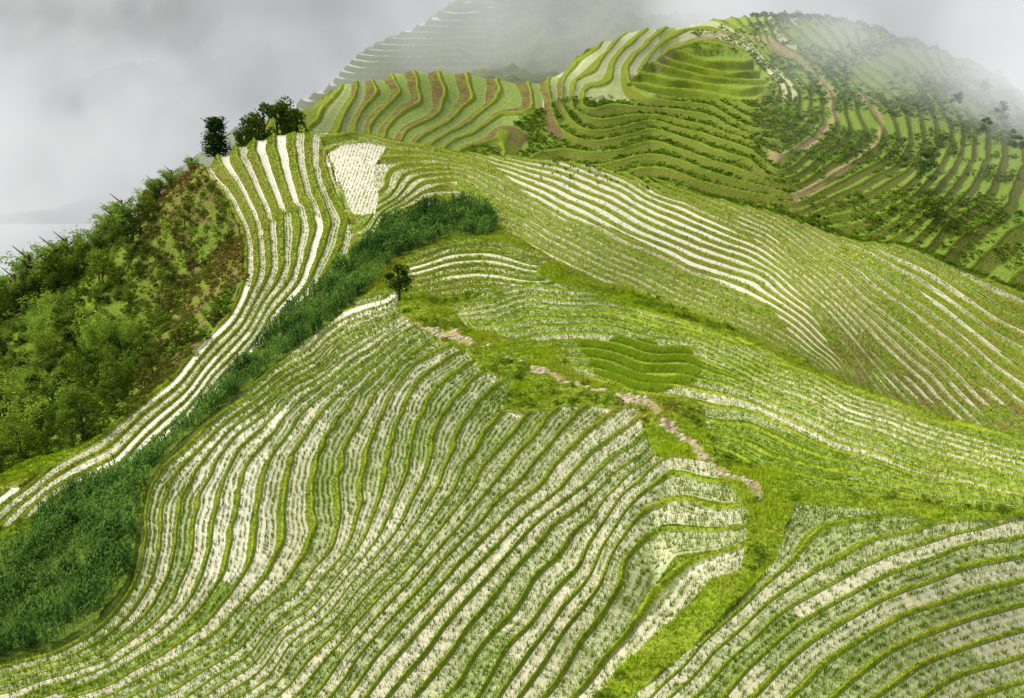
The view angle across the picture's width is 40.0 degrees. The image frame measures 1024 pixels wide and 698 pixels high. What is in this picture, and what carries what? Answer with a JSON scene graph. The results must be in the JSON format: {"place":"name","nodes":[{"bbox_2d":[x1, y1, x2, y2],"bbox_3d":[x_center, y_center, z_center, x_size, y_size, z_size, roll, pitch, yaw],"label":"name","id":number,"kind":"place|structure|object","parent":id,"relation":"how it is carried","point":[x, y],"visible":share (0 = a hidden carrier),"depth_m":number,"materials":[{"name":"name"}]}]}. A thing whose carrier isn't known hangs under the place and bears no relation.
{"place":"outdoors","nodes":[
{"label":"outdoors","id":0,"kind":"place"},
{"bbox_2d":[0,224,95,258],"bbox_3d":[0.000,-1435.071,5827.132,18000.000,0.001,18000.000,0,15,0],"label":"valley ground","id":1,"kind":"structure","parent":0,"point":[19,237],"depth_m":677.04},
{"bbox_2d":[0,131,1023,697],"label":"terraced hillside","id":2,"kind":"structure","parent":0,"point":[814,349],"depth_m":82.80,"materials":[{"name":"green plant"}]},
{"bbox_2d":[0,267,37,315],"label":"bamboo clump","id":3,"kind":"object","parent":2,"relation":"on","point":[11,284],"visible":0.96,"depth_m":190.07,"materials":[{"name":"green plant"}]},
{"bbox_2d":[0,246,53,303],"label":"bamboo clump","id":4,"kind":"object","parent":2,"relation":"on","point":[28,264],"visible":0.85,"depth_m":191.46,"materials":[{"name":"green plant"}]},
{"bbox_2d":[21,236,77,288],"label":"bamboo clump","id":5,"kind":"object","parent":2,"relation":"on","point":[38,251],"visible":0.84,"depth_m":192.54,"materials":[{"name":"green plant"}]},
{"bbox_2d":[37,231,93,277],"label":"bamboo clump","id":6,"kind":"object","parent":2,"relation":"on","point":[78,242],"visible":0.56,"depth_m":194.85,"materials":[{"name":"green plant"}]},
{"bbox_2d":[84,228,112,251],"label":"bamboo clump","id":7,"kind":"object","parent":2,"relation":"on","point":[98,242],"visible":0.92,"depth_m":196.50,"materials":[{"name":"green plant"}]},
{"bbox_2d":[92,210,131,242],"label":"bamboo clump","id":8,"kind":"object","parent":2,"relation":"on","point":[106,220],"visible":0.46,"depth_m":198.33,"materials":[{"name":"green plant"}]},
{"bbox_2d":[97,194,136,227],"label":"bamboo clump","id":9,"kind":"object","parent":2,"relation":"on","point":[122,208],"visible":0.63,"depth_m":198.83,"materials":[{"name":"green plant"}]},
{"bbox_2d":[0,179,235,465],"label":"hillside forest","id":10,"kind":"object","parent":2,"relation":"on","point":[20,393],"visible":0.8,"depth_m":160.01,"materials":[{"name":"green plant"}]},
{"bbox_2d":[0,163,250,472],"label":"hillside shrubs","id":11,"kind":"object","parent":2,"relation":"on","point":[158,317],"visible":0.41,"depth_m":165.31,"materials":[{"name":"green plant"}]},
{"bbox_2d":[142,176,166,203],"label":"bamboo clump","id":12,"kind":"object","parent":2,"relation":"on","point":[151,182],"visible":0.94,"depth_m":199.56,"materials":[{"name":"green plant"}]},
{"bbox_2d":[156,166,182,188],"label":"bamboo clump","id":13,"kind":"object","parent":2,"relation":"on","point":[169,177],"visible":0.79,"depth_m":199.81,"materials":[{"name":"green plant"}]},
{"bbox_2d":[183,155,200,171],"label":"bamboo clump","id":14,"kind":"object","parent":2,"relation":"on","point":[189,160],"visible":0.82,"depth_m":199.77,"materials":[{"name":"green plant"}]},
{"bbox_2d":[199,116,231,158],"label":"cypress tree","id":15,"kind":"object","parent":2,"relation":"on","point":[213,139],"visible":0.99,"depth_m":199.31,"materials":[{"name":"green plant"}]},
{"bbox_2d":[232,126,251,146],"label":"broadleaf tree","id":16,"kind":"object","parent":2,"relation":"on","point":[239,137],"visible":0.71,"depth_m":208.83,"materials":[{"name":"green plant"}]},
{"bbox_2d":[0,190,499,655],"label":"maize plants","id":17,"kind":"object","parent":2,"relation":"on","point":[109,488],"visible":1,"depth_m":100.28,"materials":[{"name":"green plant"}]},
{"bbox_2d":[238,112,264,141],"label":"broadleaf tree","id":18,"kind":"object","parent":2,"relation":"on","point":[252,119],"visible":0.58,"depth_m":209.68,"materials":[{"name":"green plant"}]},
{"bbox_2d":[247,102,281,142],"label":"broadleaf tree","id":19,"kind":"object","parent":2,"relation":"on","point":[267,112],"visible":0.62,"depth_m":211.58,"materials":[{"name":"green plant"}]},
{"bbox_2d":[266,100,291,135],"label":"broadleaf tree","id":20,"kind":"object","parent":2,"relation":"on","point":[284,130],"visible":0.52,"depth_m":213.29,"materials":[{"name":"green plant"}]},
{"bbox_2d":[274,95,310,133],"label":"broadleaf tree","id":21,"kind":"object","parent":2,"relation":"on","point":[294,116],"visible":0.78,"depth_m":213.74,"materials":[{"name":"green plant"}]},
{"bbox_2d":[384,263,414,300],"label":"round tree","id":22,"kind":"object","parent":2,"relation":"on","point":[398,283],"visible":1,"depth_m":128.37,"materials":[{"name":"green plant"}]},
{"bbox_2d":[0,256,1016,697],"bbox_3d":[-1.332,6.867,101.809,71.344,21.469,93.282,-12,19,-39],"label":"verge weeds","id":23,"kind":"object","parent":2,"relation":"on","point":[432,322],"visible":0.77,"depth_m":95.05,"materials":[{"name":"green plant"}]},
{"bbox_2d":[0,131,1023,697],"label":"rice seedlings","id":24,"kind":"object","parent":2,"relation":"on","point":[690,369],"visible":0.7,"depth_m":77.41,"materials":[{"name":"green plant"}]},
{"bbox_2d":[0,130,1023,697],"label":"grass verge","id":25,"kind":"object","parent":2,"relation":"on","point":[752,472],"depth_m":86.54,"materials":[{"name":"green plant"}]},
{"bbox_2d":[533,160,659,189],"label":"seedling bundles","id":26,"kind":"object","parent":2,"relation":"on","point":[577,170],"visible":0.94,"depth_m":178.90,"materials":[{"name":"green plant"}]},
{"bbox_2d":[693,190,1023,291],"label":"crest hedge","id":27,"kind":"object","parent":2,"relation":"on","point":[810,221],"visible":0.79,"depth_m":157.63,"materials":[{"name":"green plant"}]},
{"bbox_2d":[0,14,1023,286],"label":"terraced background hill","id":28,"kind":"structure","parent":0,"point":[466,110],"depth_m":276.36,"materials":[{"name":"green plant"}]},
{"bbox_2d":[467,10,1023,277],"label":"hillside crop rows","id":29,"kind":"object","parent":28,"relation":"on","point":[796,141],"visible":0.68,"depth_m":274.03,"materials":[{"name":"green plant"}]},
{"bbox_2d":[912,69,1023,223],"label":"hillside trees","id":30,"kind":"object","parent":28,"relation":"on","point":[926,166],"visible":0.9,"depth_m":244.82,"materials":[{"name":"green plant"}]},
{"bbox_2d":[0,0,1023,223],"bbox_3d":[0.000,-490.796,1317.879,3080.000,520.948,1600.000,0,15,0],"label":"sky","id":31,"kind":"structure","parent":0,"point":[101,101],"depth_m":779.89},
{"bbox_2d":[127,0,1023,222],"bbox_3d":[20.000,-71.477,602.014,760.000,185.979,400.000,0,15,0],"label":"distant terraced hill","id":32,"kind":"structure","parent":0,"point":[531,41],"depth_m":507.38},
{"bbox_2d":[402,316,763,499],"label":"stone path","id":33,"kind":"structure","parent":0,"point":[627,399],"depth_m":87.03,"materials":[{"name":"beige stone"}]}
]}

